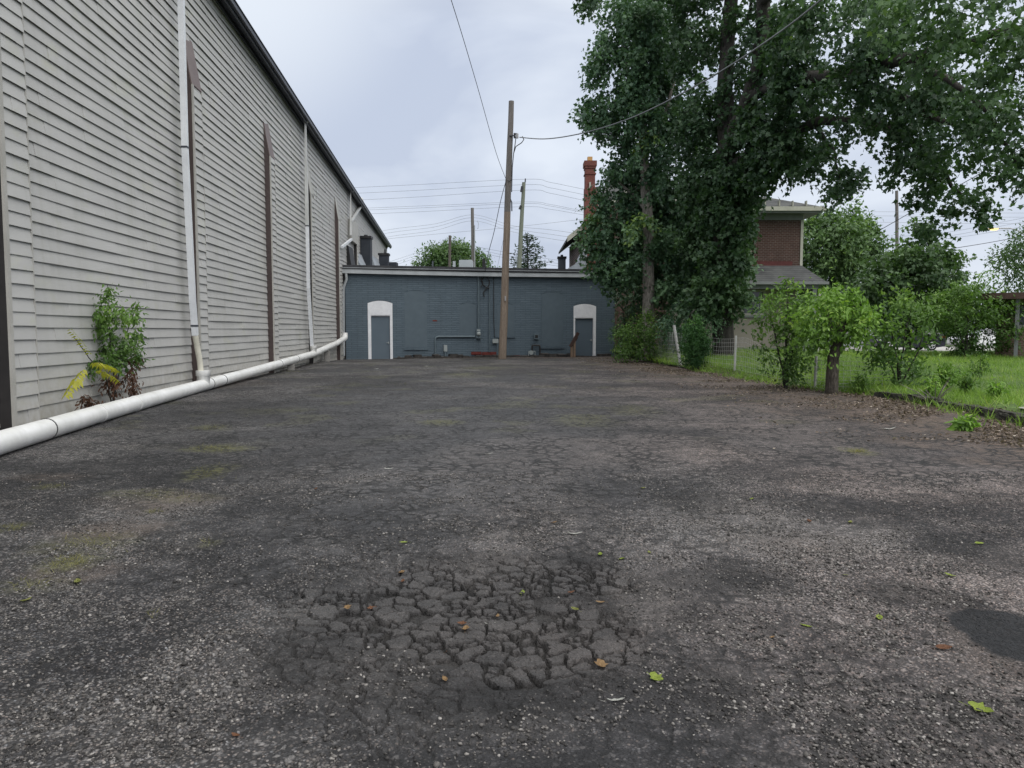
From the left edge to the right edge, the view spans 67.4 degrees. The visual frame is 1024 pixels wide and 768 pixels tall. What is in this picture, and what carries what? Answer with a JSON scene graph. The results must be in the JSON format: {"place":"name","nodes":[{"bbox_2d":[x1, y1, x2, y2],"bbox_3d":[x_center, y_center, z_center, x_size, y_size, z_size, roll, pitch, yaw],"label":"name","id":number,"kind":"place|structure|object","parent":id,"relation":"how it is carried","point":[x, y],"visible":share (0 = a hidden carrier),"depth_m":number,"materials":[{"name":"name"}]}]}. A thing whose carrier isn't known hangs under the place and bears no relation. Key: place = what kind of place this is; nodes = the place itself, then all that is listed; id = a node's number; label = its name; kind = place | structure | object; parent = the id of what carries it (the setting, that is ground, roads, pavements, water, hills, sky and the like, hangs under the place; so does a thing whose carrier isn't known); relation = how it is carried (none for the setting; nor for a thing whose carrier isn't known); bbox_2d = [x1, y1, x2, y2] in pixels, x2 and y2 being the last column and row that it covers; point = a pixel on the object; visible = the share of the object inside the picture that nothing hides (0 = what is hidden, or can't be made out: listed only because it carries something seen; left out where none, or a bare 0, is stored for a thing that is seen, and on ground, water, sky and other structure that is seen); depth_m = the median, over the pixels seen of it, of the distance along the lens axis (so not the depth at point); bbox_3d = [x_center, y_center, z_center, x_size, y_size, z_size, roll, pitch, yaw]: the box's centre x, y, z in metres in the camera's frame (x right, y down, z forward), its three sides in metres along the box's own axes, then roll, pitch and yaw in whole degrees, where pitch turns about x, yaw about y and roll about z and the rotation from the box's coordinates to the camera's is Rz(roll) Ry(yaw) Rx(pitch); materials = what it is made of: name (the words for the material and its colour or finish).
{"place":"outdoors","nodes":[
{"label":"outdoors","id":0,"kind":"place"},
{"bbox_2d":[3,362,960,617],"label":"paving grass","id":1,"kind":"structure","parent":0,"point":[78,556],"depth_m":5.22,"materials":[{"name":"green plant"}]},
{"bbox_2d":[0,354,1023,767],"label":"parking lot","id":2,"kind":"structure","parent":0,"point":[538,640],"depth_m":4.59,"materials":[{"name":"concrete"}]},
{"bbox_2d":[61,283,155,409],"bbox_3d":[-7.067,-0.504,13.136,0.972,2.462,3.319,0,4,0],"label":"wall weed","id":3,"kind":"object","parent":2,"relation":"on","point":[114,357],"depth_m":13.47,"materials":[{"name":"green plant"}]},
{"bbox_2d":[0,333,347,454],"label":"drain pipe","id":4,"kind":"object","parent":2,"relation":"on","point":[22,436],"visible":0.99,"depth_m":12.60,"materials":[{"name":"white plastic"}]},
{"bbox_2d":[287,364,294,369],"bbox_3d":[-7.976,-0.596,27.716,0.260,0.223,0.400,-1,4,-15],"label":"concrete block","id":5,"kind":"object","parent":2,"relation":"on","point":[291,367],"depth_m":27.53,"materials":[{"name":"grey concrete"}]},
{"bbox_2d":[324,351,329,361],"bbox_3d":[-8.493,-1.266,35.252,0.260,0.504,0.400,-1,4,-15],"label":"concrete block","id":6,"kind":"object","parent":2,"relation":"on","point":[326,356],"depth_m":35.06,"materials":[{"name":"grey concrete"}]},
{"bbox_2d":[393,353,610,358],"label":"broken paving","id":7,"kind":"structure","parent":2,"relation":"on","point":[490,356],"depth_m":43.60,"materials":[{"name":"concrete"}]},
{"bbox_2d":[498,100,523,358],"bbox_3d":[-0.051,-7.817,40.025,1.367,13.560,0.486,0,4,0],"label":"utility pole","id":8,"kind":"object","parent":2,"relation":"on","point":[502,352],"visible":0.94,"depth_m":39.93,"materials":[{"name":"brown wood"}]},
{"bbox_2d":[451,0,505,178],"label":"overhead wire","id":9,"kind":"object","parent":8,"relation":"attached to","point":[476,83],"visible":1,"depth_m":29.86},
{"bbox_2d":[485,181,505,270],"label":"overhead wire","id":10,"kind":"object","parent":8,"relation":"attached to","point":[495,225],"visible":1,"depth_m":41.26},
{"bbox_2d":[519,0,821,138],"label":"overhead wire","id":11,"kind":"object","parent":8,"relation":"attached to","point":[795,20],"visible":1,"depth_m":25.11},
{"bbox_2d":[0,471,1023,767],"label":"loose chippings","id":12,"kind":"object","parent":2,"relation":"on","point":[796,705],"visible":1,"depth_m":3.35,"materials":[{"name":"grey gravel"}]},
{"bbox_2d":[569,332,579,356],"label":"handrail","id":13,"kind":"object","parent":2,"relation":"on","point":[572,345],"visible":0.86,"depth_m":44.30,"materials":[{"name":"brown wood"}]},
{"bbox_2d":[594,659,607,666],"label":"fallen leaf","id":14,"kind":"object","parent":2,"relation":"on","point":[600,663],"visible":1,"depth_m":3.29,"materials":[{"name":"brown plant"}]},
{"bbox_2d":[600,698,623,700],"bbox_3d":[0.384,1.202,2.928,0.097,0.009,0.022,0,4,0],"label":"paper scrap","id":15,"kind":"object","parent":2,"relation":"on","point":[614,699],"visible":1,"depth_m":2.93,"materials":[{"name":"white paper"}]},
{"bbox_2d":[647,672,662,680],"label":"fallen leaf","id":16,"kind":"object","parent":2,"relation":"on","point":[654,675],"visible":1,"depth_m":3.12,"materials":[{"name":"plant"}]},
{"bbox_2d":[557,349,1023,448],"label":"leaf litter","id":17,"kind":"object","parent":2,"relation":"on","point":[1012,432],"visible":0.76,"depth_m":14.06,"materials":[{"name":"brown plant"}]},
{"bbox_2d":[943,414,981,431],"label":"weed","id":18,"kind":"object","parent":17,"relation":"on","point":[962,423],"visible":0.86,"depth_m":10.90,"materials":[{"name":"green plant"}]},
{"bbox_2d":[935,644,951,648],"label":"fallen leaf","id":19,"kind":"object","parent":2,"relation":"on","point":[942,646],"visible":1,"depth_m":3.44,"materials":[{"name":"brown plant"}]},
{"bbox_2d":[959,701,993,711],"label":"fallen leaf","id":20,"kind":"object","parent":2,"relation":"on","point":[975,705],"visible":1,"depth_m":2.87,"materials":[{"name":"green plant"}]},
{"bbox_2d":[236,0,1023,330],"label":"sky","id":21,"kind":"structure","parent":0,"point":[390,88],"materials":[{"name":"grey"}]},
{"bbox_2d":[610,344,1023,428],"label":"lawn","id":22,"kind":"structure","parent":0,"point":[1009,407],"depth_m":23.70,"materials":[{"name":"green plant"}]},
{"bbox_2d":[606,268,680,355],"bbox_3d":[6.853,-3.892,39.310,4.401,5.182,3.765,0,4,0],"label":"sumac thicket","id":23,"kind":"object","parent":22,"relation":"on","point":[628,311],"visible":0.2,"depth_m":38.84,"materials":[{"name":"green plant"}]},
{"bbox_2d":[607,305,682,362],"bbox_3d":[6.125,-2.371,38.104,3.981,2.847,10.570,0,4,0],"label":"bramble bush","id":24,"kind":"object","parent":22,"relation":"on","point":[631,346],"visible":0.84,"depth_m":33.72,"materials":[{"name":"green plant"}]},
{"bbox_2d":[567,0,763,359],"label":"broadleaf tree","id":25,"kind":"object","parent":22,"relation":"on","point":[634,254],"visible":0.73,"depth_m":34.93,"materials":[{"name":"green plant"}]},
{"bbox_2d":[651,295,734,355],"bbox_3d":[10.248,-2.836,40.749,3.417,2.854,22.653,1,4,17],"label":"understory bush","id":26,"kind":"object","parent":22,"relation":"on","point":[668,326],"visible":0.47,"depth_m":31.12,"materials":[{"name":"green plant"}]},
{"bbox_2d":[559,157,828,353],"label":"brick house","id":27,"kind":"structure","parent":22,"relation":"on","point":[779,245],"depth_m":37.62,"materials":[{"name":"red brick"}]},
{"bbox_2d":[741,290,765,316],"bbox_3d":[11.840,-3.939,37.707,1.245,1.345,0.200,0,4,0],"label":"window","id":28,"kind":"structure","parent":27,"relation":"in","point":[756,293],"depth_m":37.71,"materials":[{"name":"clear glass"}]},
{"bbox_2d":[677,311,716,369],"bbox_3d":[6.450,-1.443,26.859,1.370,2.207,1.456,2,4,25],"label":"cedar shrub","id":29,"kind":"object","parent":22,"relation":"on","point":[696,346],"visible":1,"depth_m":26.66,"materials":[{"name":"green plant"}]},
{"bbox_2d":[620,325,913,390],"bbox_3d":[6.684,-1.320,29.086,1.656,1.831,24.035,-1,4,-8],"label":"wire fence","id":30,"kind":"object","parent":22,"relation":"on","point":[735,346],"visible":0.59,"depth_m":23.47,"materials":[{"name":"grey metal"}]},
{"bbox_2d":[744,276,825,389],"bbox_3d":[6.591,-1.121,18.455,1.758,2.981,1.804,4,6,44],"label":"tall shrub","id":31,"kind":"object","parent":22,"relation":"on","point":[793,360],"visible":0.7,"depth_m":18.49,"materials":[{"name":"green plant"}]},
{"bbox_2d":[571,0,1023,355],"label":"maple tree","id":32,"kind":"object","parent":22,"relation":"on","point":[727,189],"visible":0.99,"depth_m":25.37,"materials":[{"name":"green plant"}]},
{"bbox_2d":[776,277,902,393],"bbox_3d":[7.146,-1.005,17.029,2.397,2.800,2.108,-2,4,-24],"label":"tree","id":33,"kind":"object","parent":22,"relation":"on","point":[837,338],"visible":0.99,"depth_m":16.88,"materials":[{"name":"green plant"}]},
{"bbox_2d":[796,194,899,333],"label":"bright tree","id":34,"kind":"object","parent":22,"relation":"on","point":[855,236],"visible":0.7,"depth_m":55.87,"materials":[{"name":"green plant"}]},
{"bbox_2d":[849,370,875,393],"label":"weed","id":35,"kind":"object","parent":22,"relation":"on","point":[859,379],"visible":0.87,"depth_m":17.07,"materials":[{"name":"green plant"}]},
{"bbox_2d":[874,392,907,400],"bbox_3d":[7.834,0.316,15.813,0.264,0.283,0.903,-1,4,-11],"label":"kerb stone","id":36,"kind":"object","parent":22,"relation":"on","point":[896,396],"visible":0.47,"depth_m":15.75,"materials":[{"name":"concrete"}]},
{"bbox_2d":[847,282,947,387],"bbox_3d":[8.653,-0.810,17.234,2.336,2.966,1.786,3,5,32],"label":"leafy shrub","id":37,"kind":"object","parent":22,"relation":"on","point":[881,355],"visible":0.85,"depth_m":17.13,"materials":[{"name":"green plant"}]},
{"bbox_2d":[822,214,976,353],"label":"dark tree","id":38,"kind":"object","parent":22,"relation":"on","point":[920,267],"visible":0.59,"depth_m":40.86,"materials":[{"name":"green plant"}]},
{"bbox_2d":[902,359,925,380],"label":"weed","id":39,"kind":"object","parent":22,"relation":"on","point":[918,370],"visible":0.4,"depth_m":19.27,"materials":[{"name":"green plant"}]},
{"bbox_2d":[903,394,945,405],"bbox_3d":[7.933,0.364,14.811,0.268,0.282,1.092,0,4,-2],"label":"kerb stone","id":40,"kind":"object","parent":22,"relation":"on","point":[909,397],"visible":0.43,"depth_m":14.74,"materials":[{"name":"concrete"}]},
{"bbox_2d":[903,378,953,399],"bbox_3d":[7.876,0.142,14.429,1.033,0.560,0.550,-2,4,-22],"label":"dead brush","id":41,"kind":"object","parent":22,"relation":"on","point":[943,387],"visible":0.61,"depth_m":14.44,"materials":[{"name":"plant"}]},
{"bbox_2d":[920,371,940,395],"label":"weed","id":42,"kind":"object","parent":22,"relation":"on","point":[931,385],"visible":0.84,"depth_m":14.91,"materials":[{"name":"green plant"}]},
{"bbox_2d":[934,353,965,388],"bbox_3d":[9.616,-0.231,16.843,0.630,0.876,0.636,3,5,38],"label":"weed","id":43,"kind":"object","parent":22,"relation":"on","point":[951,376],"visible":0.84,"depth_m":16.79,"materials":[{"name":"green plant"}]},
{"bbox_2d":[936,401,973,410],"bbox_3d":[7.962,0.472,13.815,0.279,0.290,0.892,0,4,0],"label":"kerb stone","id":44,"kind":"object","parent":22,"relation":"on","point":[946,403],"visible":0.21,"depth_m":13.76,"materials":[{"name":"concrete"}]},
{"bbox_2d":[950,368,981,393],"bbox_3d":[9.221,-0.044,15.578,0.578,0.577,0.462,4,5,43],"label":"weed","id":45,"kind":"object","parent":22,"relation":"on","point":[966,381],"visible":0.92,"depth_m":15.54,"materials":[{"name":"green plant"}]},
{"bbox_2d":[910,261,1023,356],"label":"rounded tree","id":46,"kind":"object","parent":22,"relation":"on","point":[985,317],"visible":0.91,"depth_m":35.89,"materials":[{"name":"green plant"}]},
{"bbox_2d":[964,404,992,416],"bbox_3d":[7.922,0.521,12.915,0.267,0.279,0.897,1,4,7],"label":"kerb stone","id":47,"kind":"object","parent":22,"relation":"on","point":[984,409],"visible":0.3,"depth_m":12.88,"materials":[{"name":"concrete"}]},
{"bbox_2d":[965,351,992,378],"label":"weed","id":48,"kind":"object","parent":22,"relation":"on","point":[982,361],"visible":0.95,"depth_m":20.24,"materials":[{"name":"green plant"}]},
{"bbox_2d":[984,377,1011,398],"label":"weed","id":49,"kind":"object","parent":22,"relation":"on","point":[996,391],"visible":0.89,"depth_m":14.13,"materials":[{"name":"green plant"}]},
{"bbox_2d":[980,221,1023,292],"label":"edge tree","id":50,"kind":"object","parent":22,"relation":"on","point":[1016,250],"visible":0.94,"depth_m":47.56,"materials":[{"name":"green plant"}]},
{"bbox_2d":[981,292,1023,357],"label":"brick bungalow","id":51,"kind":"object","parent":22,"relation":"on","point":[1017,297],"visible":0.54,"depth_m":36.31,"materials":[{"name":"brown brick"}]},
{"bbox_2d":[1019,306,1023,328],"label":"window","id":52,"kind":"structure","parent":51,"relation":"in","point":[1020,325],"depth_m":36.34,"materials":[{"name":"clear glass"}]},
{"bbox_2d":[990,408,1023,423],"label":"kerb stone","id":53,"kind":"object","parent":22,"relation":"on","point":[1004,415],"visible":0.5,"depth_m":11.98,"materials":[{"name":"concrete"}]},
{"bbox_2d":[1015,415,1023,424],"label":"kerb stone","id":54,"kind":"object","parent":22,"relation":"on","point":[1021,418],"visible":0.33,"depth_m":11.46,"materials":[{"name":"concrete"}]},
{"bbox_2d":[819,347,993,350],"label":"street","id":55,"kind":"structure","parent":0,"point":[940,348],"depth_m":55.66,"materials":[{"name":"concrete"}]},
{"bbox_2d":[815,328,873,348],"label":"parked car","id":56,"kind":"object","parent":55,"relation":"on","point":[850,342],"visible":0.04,"depth_m":52.57,"materials":[{"name":"grey paint"}]},
{"bbox_2d":[865,327,945,350],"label":"parked car","id":57,"kind":"object","parent":55,"relation":"on","point":[933,347],"visible":0.34,"depth_m":49.97,"materials":[{"name":"grey paint"}]},
{"bbox_2d":[947,328,995,347],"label":"parked car","id":58,"kind":"object","parent":55,"relation":"on","point":[978,343],"visible":0.09,"depth_m":56.56,"materials":[{"name":"white paint"}]},
{"bbox_2d":[988,227,1022,234],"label":"street lamp","id":59,"kind":"object","parent":55,"relation":"on","point":[996,228],"visible":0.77,"depth_m":59.26,"materials":[{"name":"grey"}]},
{"bbox_2d":[947,238,1011,249],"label":"overhead wire","id":60,"kind":"object","parent":59,"relation":"attached to","point":[979,244],"visible":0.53,"depth_m":54.13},
{"label":"verge","id":61,"kind":"structure","parent":0,"visible":0},
{"bbox_2d":[0,0,391,429],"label":"warehouse","id":62,"kind":"structure","parent":61,"relation":"on","point":[175,167],"depth_m":16.34,"materials":[{"name":"plastic"}]},
{"bbox_2d":[448,235,450,266],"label":"utility pole","id":63,"kind":"object","parent":61,"relation":"on","point":[449,256],"visible":0.36,"depth_m":96.96,"materials":[{"name":"wood"}]},
{"bbox_2d":[390,238,552,261],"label":"overhead wire","id":64,"kind":"object","parent":63,"relation":"attached to","point":[468,243],"visible":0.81,"depth_m":93.87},
{"bbox_2d":[390,219,580,238],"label":"overhead wire","id":65,"kind":"object","parent":63,"relation":"attached to","point":[486,229],"visible":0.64,"depth_m":94.10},
{"bbox_2d":[403,236,499,267],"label":"distant tree","id":66,"kind":"object","parent":61,"relation":"on","point":[438,257],"visible":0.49,"depth_m":102.61,"materials":[{"name":"green plant"}]},
{"bbox_2d":[471,208,478,266],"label":"utility pole","id":67,"kind":"object","parent":61,"relation":"on","point":[472,237],"visible":0.52,"depth_m":83.92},
{"bbox_2d":[385,218,566,236],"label":"overhead wire","id":68,"kind":"object","parent":67,"relation":"attached to","point":[484,219],"visible":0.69,"depth_m":81.67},
{"bbox_2d":[390,221,562,240],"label":"overhead wire","id":69,"kind":"object","parent":67,"relation":"attached to","point":[487,223],"visible":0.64,"depth_m":81.68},
{"bbox_2d":[384,215,570,232],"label":"overhead wire","id":70,"kind":"object","parent":67,"relation":"attached to","point":[483,216],"visible":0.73,"depth_m":82.22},
{"bbox_2d":[517,178,525,267],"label":"utility pole","id":71,"kind":"object","parent":61,"relation":"on","point":[520,238],"visible":0.59,"depth_m":73.95,"materials":[{"name":"wood"}]},
{"bbox_2d":[355,179,580,188],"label":"overhead wire","id":72,"kind":"object","parent":71,"relation":"attached to","point":[471,181],"visible":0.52,"depth_m":75.93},
{"bbox_2d":[367,190,580,199],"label":"overhead wire","id":73,"kind":"object","parent":71,"relation":"attached to","point":[470,193],"visible":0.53,"depth_m":76.12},
{"bbox_2d":[371,184,583,194],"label":"overhead wire","id":74,"kind":"object","parent":71,"relation":"attached to","point":[482,186],"visible":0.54,"depth_m":75.47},
{"bbox_2d":[379,202,575,209],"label":"overhead wire","id":75,"kind":"object","parent":71,"relation":"attached to","point":[474,203],"visible":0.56,"depth_m":76.74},
{"bbox_2d":[377,203,579,211],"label":"overhead wire","id":76,"kind":"object","parent":71,"relation":"attached to","point":[490,204],"visible":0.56,"depth_m":75.14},
{"bbox_2d":[374,207,582,214],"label":"overhead wire","id":77,"kind":"object","parent":71,"relation":"attached to","point":[463,209],"visible":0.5,"depth_m":76.52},
{"bbox_2d":[509,232,553,268],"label":"conifer tree","id":78,"kind":"object","parent":61,"relation":"on","point":[525,264],"visible":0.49,"depth_m":90.91,"materials":[{"name":"green plant"}]},
{"bbox_2d":[895,190,898,249],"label":"utility pole","id":79,"kind":"object","parent":61,"relation":"on","point":[896,216],"visible":0.35,"depth_m":69.05,"materials":[{"name":"wood"}]},
{"bbox_2d":[879,147,1023,230],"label":"overhead wire","id":80,"kind":"object","parent":79,"relation":"attached to","point":[945,192],"visible":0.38,"depth_m":44.38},
{"bbox_2d":[894,222,1023,223],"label":"overhead wire","id":81,"kind":"object","parent":79,"relation":"attached to","point":[971,223],"visible":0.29,"depth_m":69.51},
{"bbox_2d":[798,282,1023,346],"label":"tree line","id":82,"kind":"object","parent":61,"relation":"on","point":[980,304],"visible":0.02,"depth_m":70.00,"materials":[{"name":"green plant"}]},
{"label":"ground","id":83,"kind":"structure","parent":0,"visible":0},
{"bbox_2d":[342,235,614,358],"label":"brick building","id":84,"kind":"structure","parent":83,"relation":"on","point":[391,310],"depth_m":43.85,"materials":[{"name":"grey paint"}]},
{"bbox_2d":[368,301,392,358],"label":"door","id":85,"kind":"structure","parent":84,"relation":"in","point":[380,322],"depth_m":42.88,"materials":[{"name":"grey paint"}]},
{"bbox_2d":[404,291,427,349],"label":"infilled window","id":86,"kind":"structure","parent":84,"relation":"in","point":[415,302],"depth_m":43.20,"materials":[{"name":"grey paint"}]},
{"bbox_2d":[459,260,472,266],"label":"air handler","id":87,"kind":"object","parent":84,"relation":"on","point":[465,263],"visible":0.4,"depth_m":51.56,"materials":[{"name":"white metal"}]},
{"bbox_2d":[459,303,475,335],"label":"infilled window","id":88,"kind":"structure","parent":84,"relation":"in","point":[467,311],"depth_m":43.86,"materials":[{"name":"grey paint"}]},
{"bbox_2d":[496,304,514,337],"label":"infilled window","id":89,"kind":"structure","parent":84,"relation":"in","point":[510,329],"depth_m":44.40,"materials":[{"name":"grey paint"}]},
{"bbox_2d":[541,292,563,348],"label":"infilled window","id":90,"kind":"structure","parent":84,"relation":"in","point":[551,303],"depth_m":44.98,"materials":[{"name":"grey paint"}]},
{"bbox_2d":[573,304,595,355],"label":"door","id":91,"kind":"structure","parent":84,"relation":"in","point":[584,323],"depth_m":45.56,"materials":[{"name":"grey paint"}]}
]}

